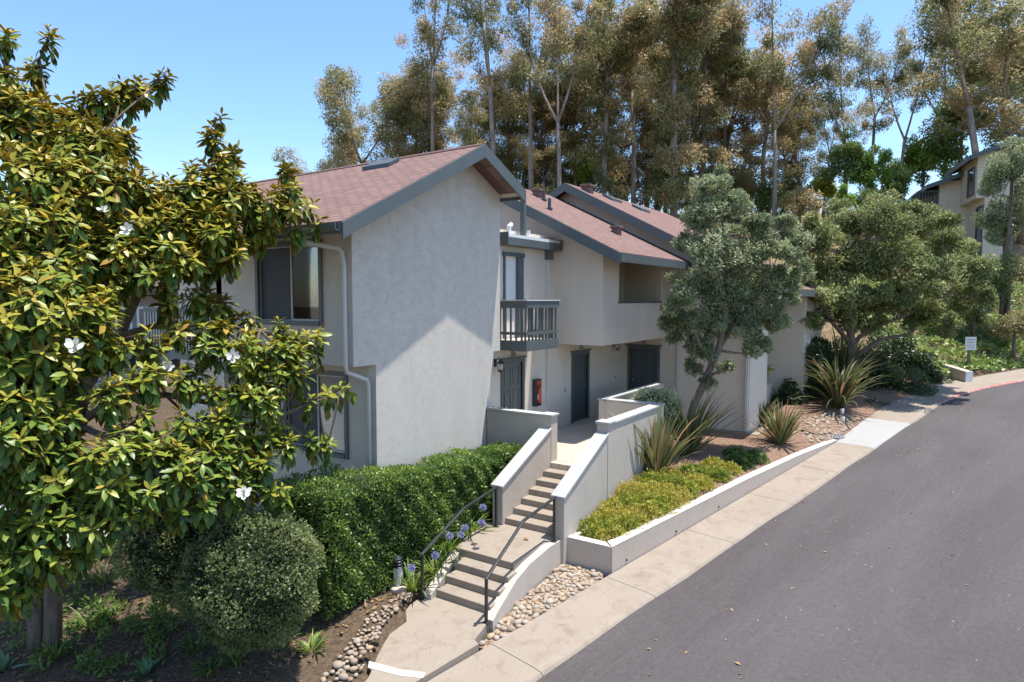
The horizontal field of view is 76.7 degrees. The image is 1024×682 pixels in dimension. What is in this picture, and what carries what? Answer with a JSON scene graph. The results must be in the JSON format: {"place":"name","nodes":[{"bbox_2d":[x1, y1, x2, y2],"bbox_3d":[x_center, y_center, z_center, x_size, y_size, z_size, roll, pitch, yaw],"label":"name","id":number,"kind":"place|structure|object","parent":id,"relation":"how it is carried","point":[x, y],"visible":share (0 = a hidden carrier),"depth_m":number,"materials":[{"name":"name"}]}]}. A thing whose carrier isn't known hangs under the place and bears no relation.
{"place":"outdoors","nodes":[
{"label":"outdoors","id":0,"kind":"place"},
{"bbox_2d":[365,597,488,681],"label":"entry path","id":1,"kind":"structure","parent":0,"point":[434,637],"depth_m":9.92,"materials":[{"name":"concrete"}]},
{"bbox_2d":[368,661,425,677],"bbox_3d":[-1.676,4.695,9.235,0.954,0.030,0.167,1,4,20],"label":"path marking","id":2,"kind":"object","parent":1,"relation":"on","point":[391,670],"visible":1,"depth_m":9.22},
{"bbox_2d":[0,212,1023,681],"bbox_3d":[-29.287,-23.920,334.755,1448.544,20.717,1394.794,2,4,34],"label":"ground","id":3,"kind":"structure","parent":0,"point":[302,668],"depth_m":9.94,"materials":[{"name":"soil"}]},
{"bbox_2d":[27,635,83,669],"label":"lily clump","id":4,"kind":"object","parent":3,"relation":"on","point":[56,653],"visible":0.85,"depth_m":9.52,"materials":[{"name":"green plant"}]},
{"bbox_2d":[1,270,177,388],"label":"neighbouring house","id":5,"kind":"structure","parent":3,"relation":"on","point":[138,317],"depth_m":29.51,"materials":[{"name":"beige paint"}]},
{"bbox_2d":[124,654,161,680],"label":"agave","id":6,"kind":"object","parent":3,"relation":"on","point":[144,665],"visible":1,"depth_m":9.21,"materials":[{"name":"green plant"}]},
{"bbox_2d":[107,483,229,608],"bbox_3d":[-4.738,2.945,9.448,1.908,1.836,1.926,2,4,34],"label":"rounded shrub","id":7,"kind":"object","parent":3,"relation":"on","point":[153,558],"visible":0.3,"depth_m":8.79,"materials":[{"name":"green plant"}]},
{"bbox_2d":[0,23,357,652],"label":"magnolia tree","id":8,"kind":"object","parent":3,"relation":"on","point":[89,234],"visible":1,"depth_m":8.33,"materials":[{"name":"green plant"}]},
{"bbox_2d":[0,578,406,681],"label":"leaf litter","id":9,"kind":"object","parent":3,"relation":"on","point":[166,644],"visible":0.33,"depth_m":9.65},
{"bbox_2d":[171,503,326,655],"bbox_3d":[-3.527,3.193,8.877,1.916,2.031,2.059,2,4,34],"label":"rounded shrub","id":10,"kind":"object","parent":3,"relation":"on","point":[253,579],"visible":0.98,"depth_m":8.35,"materials":[{"name":"green plant"}]},
{"bbox_2d":[290,630,332,656],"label":"lily clump","id":11,"kind":"object","parent":3,"relation":"on","point":[305,645],"visible":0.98,"depth_m":9.69,"materials":[{"name":"green plant"}]},
{"bbox_2d":[271,135,356,175],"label":"eucalyptus tree","id":12,"kind":"object","parent":3,"relation":"on","point":[278,155],"visible":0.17,"depth_m":56.68,"materials":[{"name":"green plant"}]},
{"bbox_2d":[313,64,421,169],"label":"eucalyptus tree","id":13,"kind":"object","parent":3,"relation":"on","point":[340,78],"visible":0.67,"depth_m":53.17,"materials":[{"name":"green plant"}]},
{"bbox_2d":[259,441,523,619],"bbox_3d":[-1.942,3.180,12.847,1.949,2.120,6.096,2,4,34],"label":"clipped hedge","id":14,"kind":"object","parent":3,"relation":"on","point":[368,531],"visible":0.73,"depth_m":11.28,"materials":[{"name":"green plant"}]},
{"bbox_2d":[389,555,406,594],"bbox_3d":[-1.990,4.098,11.292,0.310,0.730,0.310,2,4,34],"label":"bollard light","id":15,"kind":"object","parent":3,"relation":"on","point":[397,565],"visible":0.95,"depth_m":11.23,"materials":[{"name":"grey metal"}]},
{"bbox_2d":[367,32,438,160],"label":"eucalyptus tree","id":16,"kind":"object","parent":3,"relation":"on","point":[395,138],"visible":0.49,"depth_m":52.79,"materials":[{"name":"green plant"}]},
{"bbox_2d":[383,556,447,596],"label":"agapanthus","id":17,"kind":"object","parent":3,"relation":"on","point":[412,583],"visible":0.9,"depth_m":11.28,"materials":[{"name":"green plant"}]},
{"bbox_2d":[375,62,459,158],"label":"eucalyptus tree","id":18,"kind":"object","parent":3,"relation":"on","point":[437,135],"visible":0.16,"depth_m":55.97,"materials":[{"name":"green plant"}]},
{"bbox_2d":[381,47,469,154],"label":"eucalyptus tree","id":19,"kind":"object","parent":3,"relation":"on","point":[438,144],"visible":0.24,"depth_m":55.23,"materials":[{"name":"green plant"}]},
{"bbox_2d":[404,541,464,576],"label":"agapanthus","id":20,"kind":"object","parent":3,"relation":"on","point":[437,565],"visible":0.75,"depth_m":11.80,"materials":[{"name":"green plant"}]},
{"bbox_2d":[407,0,469,151],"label":"eucalyptus tree","id":21,"kind":"object","parent":3,"relation":"on","point":[427,33],"visible":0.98,"depth_m":50.96,"materials":[{"name":"green plant"}]},
{"bbox_2d":[442,70,488,146],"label":"eucalyptus tree","id":22,"kind":"object","parent":3,"relation":"on","point":[462,132],"visible":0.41,"depth_m":48.85,"materials":[{"name":"green plant"}]},
{"bbox_2d":[143,143,828,513],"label":"condominium building","id":23,"kind":"structure","parent":3,"relation":"on","point":[445,297],"depth_m":14.36,"materials":[{"name":"paint"}]},
{"bbox_2d":[254,239,323,325],"bbox_3d":[-4.296,-1.106,12.481,2.010,1.590,0.148,2,4,34],"label":"window","id":24,"kind":"structure","parent":23,"relation":"in","point":[291,286],"depth_m":12.49,"materials":[{"name":"glass"}]},
{"bbox_2d":[283,368,348,459],"bbox_3d":[-3.952,1.412,13.062,1.950,1.690,0.148,2,4,34],"label":"window","id":25,"kind":"structure","parent":23,"relation":"in","point":[340,432],"depth_m":13.02,"materials":[{"name":"glass"}]},
{"bbox_2d":[500,355,526,409],"bbox_3d":[-0.003,1.523,16.750,0.160,2.230,1.200,2,4,34],"label":"door","id":26,"kind":"structure","parent":23,"relation":"in","point":[511,390],"depth_m":16.79,"materials":[{"name":"grey paint"}]},
{"bbox_2d":[502,251,524,338],"bbox_3d":[0.010,-1.118,16.609,0.150,2.280,0.980,2,4,34],"label":"door","id":27,"kind":"structure","parent":23,"relation":"in","point":[513,267],"depth_m":16.69,"materials":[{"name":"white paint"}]},
{"bbox_2d":[570,349,591,423],"bbox_3d":[2.066,1.354,19.801,0.160,2.180,1.260,2,4,34],"label":"door","id":28,"kind":"structure","parent":23,"relation":"in","point":[580,359],"depth_m":19.86,"materials":[{"name":"paint"}]},
{"bbox_2d":[626,344,661,389],"bbox_3d":[4.495,1.207,22.100,1.280,2.180,0.160,2,4,34],"label":"door","id":29,"kind":"structure","parent":23,"relation":"in","point":[644,360],"depth_m":22.10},
{"bbox_2d":[456,55,519,149],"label":"eucalyptus tree","id":30,"kind":"object","parent":3,"relation":"on","point":[485,126],"visible":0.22,"depth_m":54.57,"materials":[{"name":"green plant"}]},
{"bbox_2d":[450,0,531,153],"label":"eucalyptus tree","id":31,"kind":"object","parent":3,"relation":"on","point":[480,16],"visible":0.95,"depth_m":45.09,"materials":[{"name":"green plant"}]},
{"bbox_2d":[481,56,528,187],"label":"eucalyptus tree","id":32,"kind":"object","parent":3,"relation":"on","point":[501,121],"visible":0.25,"depth_m":54.52,"materials":[{"name":"green plant"}]},
{"bbox_2d":[424,426,608,632],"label":"staircase","id":33,"kind":"structure","parent":3,"relation":"on","point":[531,477],"depth_m":12.63,"materials":[{"name":"concrete"}]},
{"bbox_2d":[418,485,498,600],"bbox_3d":[-0.934,3.700,12.133,0.105,1.392,2.512,2,4,31],"label":"handrail","id":34,"kind":"object","parent":33,"relation":"on","point":[432,542],"visible":0.95,"depth_m":11.64,"materials":[{"name":"black metal"}]},
{"bbox_2d":[482,496,557,625],"bbox_3d":[0.193,3.739,11.327,0.113,1.417,2.566,2,4,30],"label":"handrail","id":35,"kind":"object","parent":33,"relation":"on","point":[494,565],"visible":1,"depth_m":10.96,"materials":[{"name":"black metal"}]},
{"bbox_2d":[479,28,566,189],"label":"eucalyptus tree","id":36,"kind":"object","parent":3,"relation":"on","point":[507,163],"visible":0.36,"depth_m":54.01,"materials":[{"name":"green plant"}]},
{"bbox_2d":[511,81,568,187],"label":"eucalyptus tree","id":37,"kind":"object","parent":3,"relation":"on","point":[539,141],"visible":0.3,"depth_m":55.48,"materials":[{"name":"green plant"}]},
{"bbox_2d":[479,564,602,648],"bbox_3d":[0.545,4.504,11.042,0.907,0.204,3.093,2,4,34],"label":"gravel bed","id":38,"kind":"object","parent":3,"relation":"on","point":[537,596],"visible":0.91,"depth_m":11.44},
{"bbox_2d":[508,128,574,194],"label":"eucalyptus tree","id":39,"kind":"object","parent":3,"relation":"on","point":[548,166],"visible":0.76,"depth_m":53.27,"materials":[{"name":"green plant"}]},
{"bbox_2d":[500,0,583,189],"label":"eucalyptus tree","id":40,"kind":"object","parent":3,"relation":"on","point":[528,4],"visible":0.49,"depth_m":47.94,"materials":[{"name":"green plant"}]},
{"bbox_2d":[513,54,598,190],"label":"eucalyptus tree","id":41,"kind":"object","parent":3,"relation":"on","point":[572,101],"visible":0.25,"depth_m":54.69,"materials":[{"name":"green plant"}]},
{"bbox_2d":[500,0,623,187],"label":"eucalyptus tree","id":42,"kind":"object","parent":3,"relation":"on","point":[593,36],"visible":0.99,"depth_m":44.50,"materials":[{"name":"green plant"}]},
{"bbox_2d":[486,382,664,500],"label":"entry deck","id":43,"kind":"structure","parent":3,"relation":"on","point":[625,462],"depth_m":15.35,"materials":[{"name":"concrete"}]},
{"bbox_2d":[551,47,611,187],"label":"eucalyptus tree","id":44,"kind":"object","parent":3,"relation":"on","point":[577,138],"visible":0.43,"depth_m":53.91,"materials":[{"name":"green plant"}]},
{"bbox_2d":[568,149,613,187],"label":"shrub","id":45,"kind":"object","parent":3,"relation":"on","point":[584,172],"visible":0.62,"depth_m":53.45,"materials":[{"name":"green plant"}]},
{"bbox_2d":[538,1,655,192],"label":"eucalyptus tree","id":46,"kind":"object","parent":3,"relation":"on","point":[618,117],"visible":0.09,"depth_m":55.20,"materials":[{"name":"green plant"}]},
{"bbox_2d":[560,0,652,200],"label":"eucalyptus tree","id":47,"kind":"object","parent":3,"relation":"on","point":[626,54],"visible":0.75,"depth_m":45.85,"materials":[{"name":"green plant"}]},
{"bbox_2d":[584,115,661,201],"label":"eucalyptus tree","id":48,"kind":"object","parent":3,"relation":"on","point":[642,162],"visible":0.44,"depth_m":52.55,"materials":[{"name":"green plant"}]},
{"bbox_2d":[584,0,678,203],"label":"eucalyptus tree","id":49,"kind":"object","parent":3,"relation":"on","point":[633,155],"visible":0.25,"depth_m":49.23,"materials":[{"name":"green plant"}]},
{"bbox_2d":[610,40,688,207],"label":"eucalyptus tree","id":50,"kind":"object","parent":3,"relation":"on","point":[648,67],"visible":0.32,"depth_m":52.37,"materials":[{"name":"green plant"}]},
{"bbox_2d":[610,0,732,218],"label":"eucalyptus tree","id":51,"kind":"object","parent":3,"relation":"on","point":[679,19],"visible":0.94,"depth_m":43.16,"materials":[{"name":"green plant"}]},
{"bbox_2d":[657,66,727,216],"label":"eucalyptus tree","id":52,"kind":"object","parent":3,"relation":"on","point":[694,172],"visible":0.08,"depth_m":54.28,"materials":[{"name":"green plant"}]},
{"bbox_2d":[567,439,836,583],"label":"retaining wall","id":53,"kind":"structure","parent":3,"relation":"on","point":[611,556],"depth_m":13.37,"materials":[{"name":"beige concrete"}]},
{"bbox_2d":[584,429,829,543],"bbox_3d":[4.896,3.344,16.784,4.764,0.602,11.043,2,4,34],"label":"soil bed","id":54,"kind":"object","parent":3,"relation":"on","point":[776,452],"visible":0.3,"depth_m":18.32,"materials":[{"name":"brown soil"}]},
{"bbox_2d":[576,468,700,541],"bbox_3d":[2.674,3.451,13.937,3.719,0.919,1.640,-3,5,-43],"label":"golden groundcover","id":55,"kind":"object","parent":54,"relation":"on","point":[647,499],"visible":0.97,"depth_m":13.63,"materials":[{"name":"yellow plant"}]},
{"bbox_2d":[631,385,683,430],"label":"variegated shrub","id":56,"kind":"object","parent":54,"relation":"on","point":[654,394],"visible":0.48,"depth_m":17.34,"materials":[{"name":"green plant"}]},
{"bbox_2d":[610,402,710,471],"bbox_3d":[3.556,2.376,15.769,2.733,2.022,2.665,1,4,10],"label":"flax plant","id":57,"kind":"object","parent":54,"relation":"on","point":[656,451],"visible":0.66,"depth_m":15.45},
{"bbox_2d":[652,455,743,491],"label":"golden groundcover","id":58,"kind":"object","parent":54,"relation":"on","point":[702,475],"visible":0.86,"depth_m":15.57,"materials":[{"name":"yellow plant"}]},
{"bbox_2d":[646,386,751,455],"bbox_3d":[4.816,2.071,17.584,2.660,1.990,3.174,-2,4,-30],"label":"flax plant","id":59,"kind":"object","parent":54,"relation":"on","point":[693,446],"visible":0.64,"depth_m":17.16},
{"bbox_2d":[657,163,816,455],"bbox_3d":[6.127,-0.821,17.311,4.864,7.823,2.525,-1,4,-9],"label":"tree","id":60,"kind":"object","parent":54,"relation":"on","point":[728,294],"visible":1,"depth_m":17.04,"materials":[{"name":"green plant"}]},
{"bbox_2d":[721,445,771,470],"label":"green groundcover","id":61,"kind":"object","parent":54,"relation":"on","point":[746,458],"visible":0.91,"depth_m":17.01,"materials":[{"name":"green plant"}]},
{"bbox_2d":[740,398,815,444],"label":"flax plant","id":62,"kind":"object","parent":54,"relation":"on","point":[780,430],"visible":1,"depth_m":18.75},
{"bbox_2d":[664,0,766,209],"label":"eucalyptus tree","id":63,"kind":"object","parent":3,"relation":"on","point":[732,23],"visible":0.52,"depth_m":47.18,"materials":[{"name":"green plant"}]},
{"bbox_2d":[698,37,750,186],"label":"eucalyptus tree","id":64,"kind":"object","parent":3,"relation":"on","point":[724,84],"visible":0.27,"depth_m":51.06,"materials":[{"name":"green plant"}]},
{"bbox_2d":[695,87,759,197],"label":"eucalyptus tree","id":65,"kind":"object","parent":3,"relation":"on","point":[740,122],"visible":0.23,"depth_m":54.54,"materials":[{"name":"green plant"}]},
{"bbox_2d":[691,24,793,184],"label":"eucalyptus tree","id":66,"kind":"object","parent":3,"relation":"on","point":[733,141],"visible":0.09,"depth_m":55.20,"materials":[{"name":"green plant"}]},
{"bbox_2d":[749,182,787,222],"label":"shrub","id":67,"kind":"object","parent":3,"relation":"on","point":[763,197],"visible":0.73,"depth_m":49.54,"materials":[{"name":"green plant"}]},
{"bbox_2d":[722,22,826,215],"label":"eucalyptus tree","id":68,"kind":"object","parent":3,"relation":"on","point":[755,99],"visible":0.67,"depth_m":49.93,"materials":[{"name":"green plant"}]},
{"bbox_2d":[765,90,822,213],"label":"eucalyptus tree","id":69,"kind":"object","parent":3,"relation":"on","point":[791,162],"visible":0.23,"depth_m":56.63,"materials":[{"name":"green plant"}]},
{"bbox_2d":[743,0,856,227],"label":"eucalyptus tree","id":70,"kind":"object","parent":3,"relation":"on","point":[819,43],"visible":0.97,"depth_m":44.06,"materials":[{"name":"green plant"}]},
{"bbox_2d":[768,59,837,215],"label":"eucalyptus tree","id":71,"kind":"object","parent":3,"relation":"on","point":[797,173],"visible":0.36,"depth_m":54.30,"materials":[{"name":"green plant"}]},
{"bbox_2d":[778,185,827,232],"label":"tree","id":72,"kind":"object","parent":3,"relation":"on","point":[805,199],"visible":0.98,"depth_m":43.45,"materials":[{"name":"green plant"}]},
{"bbox_2d":[807,177,838,219],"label":"broadleaf tree","id":73,"kind":"object","parent":3,"relation":"on","point":[829,189],"visible":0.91,"depth_m":47.60,"materials":[{"name":"green plant"}]},
{"bbox_2d":[801,82,850,217],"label":"eucalyptus tree","id":74,"kind":"object","parent":3,"relation":"on","point":[824,134],"visible":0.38,"depth_m":50.85,"materials":[{"name":"green plant"}]},
{"bbox_2d":[797,411,862,442],"bbox_3d":[10.169,2.777,21.263,1.463,0.449,4.354,3,5,43],"label":"cobble bed","id":75,"kind":"object","parent":3,"relation":"on","point":[823,415],"visible":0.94,"depth_m":21.16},
{"bbox_2d":[797,9,875,191],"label":"eucalyptus tree","id":76,"kind":"object","parent":3,"relation":"on","point":[850,46],"visible":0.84,"depth_m":45.23,"materials":[{"name":"green plant"}]},
{"bbox_2d":[819,124,868,185],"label":"tree","id":77,"kind":"object","parent":3,"relation":"on","point":[849,153],"visible":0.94,"depth_m":45.49,"materials":[{"name":"green plant"}]},
{"bbox_2d":[761,366,938,440],"bbox_3d":[12.432,1.807,25.263,12.756,1.868,4.651,-3,5,-43],"label":"soil bed","id":78,"kind":"object","parent":3,"relation":"on","point":[881,393],"visible":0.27,"depth_m":23.38,"materials":[{"name":"brown soil"}]},
{"bbox_2d":[771,378,809,404],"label":"shrub","id":79,"kind":"object","parent":78,"relation":"on","point":[791,394],"visible":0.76,"depth_m":23.97,"materials":[{"name":"green plant"}]},
{"bbox_2d":[774,335,846,399],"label":"shrub","id":80,"kind":"object","parent":78,"relation":"on","point":[815,352],"visible":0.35,"depth_m":24.54,"materials":[{"name":"green plant"}]},
{"bbox_2d":[789,352,890,408],"bbox_3d":[11.649,1.372,23.156,3.480,2.116,4.339,4,5,44],"label":"flax plant","id":81,"kind":"object","parent":78,"relation":"on","point":[840,391],"visible":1,"depth_m":22.84,"materials":[{"name":"plant"}]},
{"bbox_2d":[818,326,908,385],"bbox_3d":[13.478,0.556,26.016,4.767,2.843,4.099,-2,4,-34],"label":"flax plant","id":82,"kind":"object","parent":78,"relation":"on","point":[843,357],"visible":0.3,"depth_m":25.47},
{"bbox_2d":[855,349,904,389],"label":"shrub","id":83,"kind":"object","parent":78,"relation":"on","point":[883,371],"visible":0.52,"depth_m":26.30,"materials":[{"name":"green plant"}]},
{"bbox_2d":[771,188,1003,374],"bbox_3d":[14.486,-1.820,25.597,10.473,8.233,5.654,0,4,3],"label":"round tree","id":84,"kind":"object","parent":78,"relation":"on","point":[908,225],"visible":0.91,"depth_m":24.52,"materials":[{"name":"green plant"}]},
{"bbox_2d":[879,363,939,396],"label":"shrub","id":85,"kind":"object","parent":78,"relation":"on","point":[920,387],"visible":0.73,"depth_m":26.15,"materials":[{"name":"green plant"}]},
{"bbox_2d":[848,144,896,190],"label":"tree","id":86,"kind":"object","parent":3,"relation":"on","point":[872,176],"visible":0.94,"depth_m":44.53,"materials":[{"name":"green plant"}]},
{"bbox_2d":[845,10,916,150],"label":"eucalyptus tree","id":87,"kind":"object","parent":3,"relation":"on","point":[903,55],"visible":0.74,"depth_m":52.16,"materials":[{"name":"green plant"}]},
{"bbox_2d":[875,158,914,202],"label":"tree","id":88,"kind":"object","parent":3,"relation":"on","point":[900,183],"visible":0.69,"depth_m":45.50,"materials":[{"name":"green plant"}]},
{"bbox_2d":[862,328,931,370],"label":"shrub","id":89,"kind":"object","parent":3,"relation":"on","point":[904,344],"visible":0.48,"depth_m":28.68,"materials":[{"name":"green plant"}]},
{"bbox_2d":[853,0,966,212],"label":"eucalyptus tree","id":90,"kind":"object","parent":3,"relation":"on","point":[883,78],"visible":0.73,"depth_m":50.03,"materials":[{"name":"green plant"}]},
{"bbox_2d":[810,270,1023,382],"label":"ivy groundcover","id":91,"kind":"object","parent":3,"relation":"on","point":[979,359],"visible":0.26,"depth_m":31.88,"materials":[{"name":"green plant"}]},
{"bbox_2d":[896,349,952,383],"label":"shrub","id":92,"kind":"object","parent":3,"relation":"on","point":[925,361],"visible":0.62,"depth_m":28.04,"materials":[{"name":"green plant"}]},
{"bbox_2d":[897,131,959,201],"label":"broadleaf tree","id":93,"kind":"object","parent":3,"relation":"on","point":[913,161],"visible":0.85,"depth_m":48.18,"materials":[{"name":"green plant"}]},
{"bbox_2d":[920,130,968,178],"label":"broadleaf tree","id":94,"kind":"object","parent":3,"relation":"on","point":[944,145],"visible":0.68,"depth_m":47.37,"materials":[{"name":"green plant"}]},
{"bbox_2d":[887,0,1020,165],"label":"eucalyptus tree","id":95,"kind":"object","parent":3,"relation":"on","point":[911,80],"visible":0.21,"depth_m":54.06,"materials":[{"name":"green plant"}]},
{"bbox_2d":[904,0,1023,153],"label":"eucalyptus tree","id":96,"kind":"object","parent":3,"relation":"on","point":[962,67],"visible":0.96,"depth_m":44.31,"materials":[{"name":"green plant"}]},
{"bbox_2d":[907,134,1023,267],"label":"hillside building","id":97,"kind":"structure","parent":3,"relation":"on","point":[957,193],"depth_m":42.15,"materials":[{"name":"beige paint"}]},
{"bbox_2d":[929,76,1003,172],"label":"tree","id":98,"kind":"object","parent":3,"relation":"on","point":[944,113],"visible":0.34,"depth_m":49.44,"materials":[{"name":"green plant"}]},
{"bbox_2d":[940,0,1023,244],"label":"eucalyptus tree","id":99,"kind":"object","parent":3,"relation":"on","point":[1011,42],"visible":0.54,"depth_m":45.68,"materials":[{"name":"green plant"}]},
{"bbox_2d":[940,16,1023,148],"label":"eucalyptus tree","id":100,"kind":"object","parent":3,"relation":"on","point":[996,82],"visible":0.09,"depth_m":53.57,"materials":[{"name":"green plant"}]},
{"bbox_2d":[970,199,1023,327],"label":"tree","id":101,"kind":"object","parent":3,"relation":"on","point":[995,223],"visible":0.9,"depth_m":33.95,"materials":[{"name":"green plant"}]},
{"bbox_2d":[976,135,1023,337],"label":"tree","id":102,"kind":"object","parent":3,"relation":"on","point":[1009,167],"visible":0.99,"depth_m":33.04,"materials":[{"name":"green plant"}]},
{"bbox_2d":[985,308,1023,360],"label":"shrub","id":103,"kind":"object","parent":3,"relation":"on","point":[1016,324],"visible":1,"depth_m":31.53,"materials":[{"name":"green plant"}]},
{"bbox_2d":[988,251,1023,347],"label":"shrub","id":104,"kind":"object","parent":3,"relation":"on","point":[1010,273],"visible":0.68,"depth_m":32.82,"materials":[{"name":"green plant"}]},
{"bbox_2d":[0,0,1023,224],"label":"sky","id":105,"kind":"structure","parent":0,"point":[259,61],"materials":[{"name":"blue"}]},
{"bbox_2d":[427,369,1023,681],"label":"sidewalk","id":106,"kind":"structure","parent":0,"point":[538,647],"depth_m":12.36,"materials":[{"name":"concrete"}]},
{"bbox_2d":[536,382,1023,681],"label":"road","id":107,"kind":"structure","parent":0,"point":[883,620],"depth_m":11.24,"materials":[{"name":"asphalt"}]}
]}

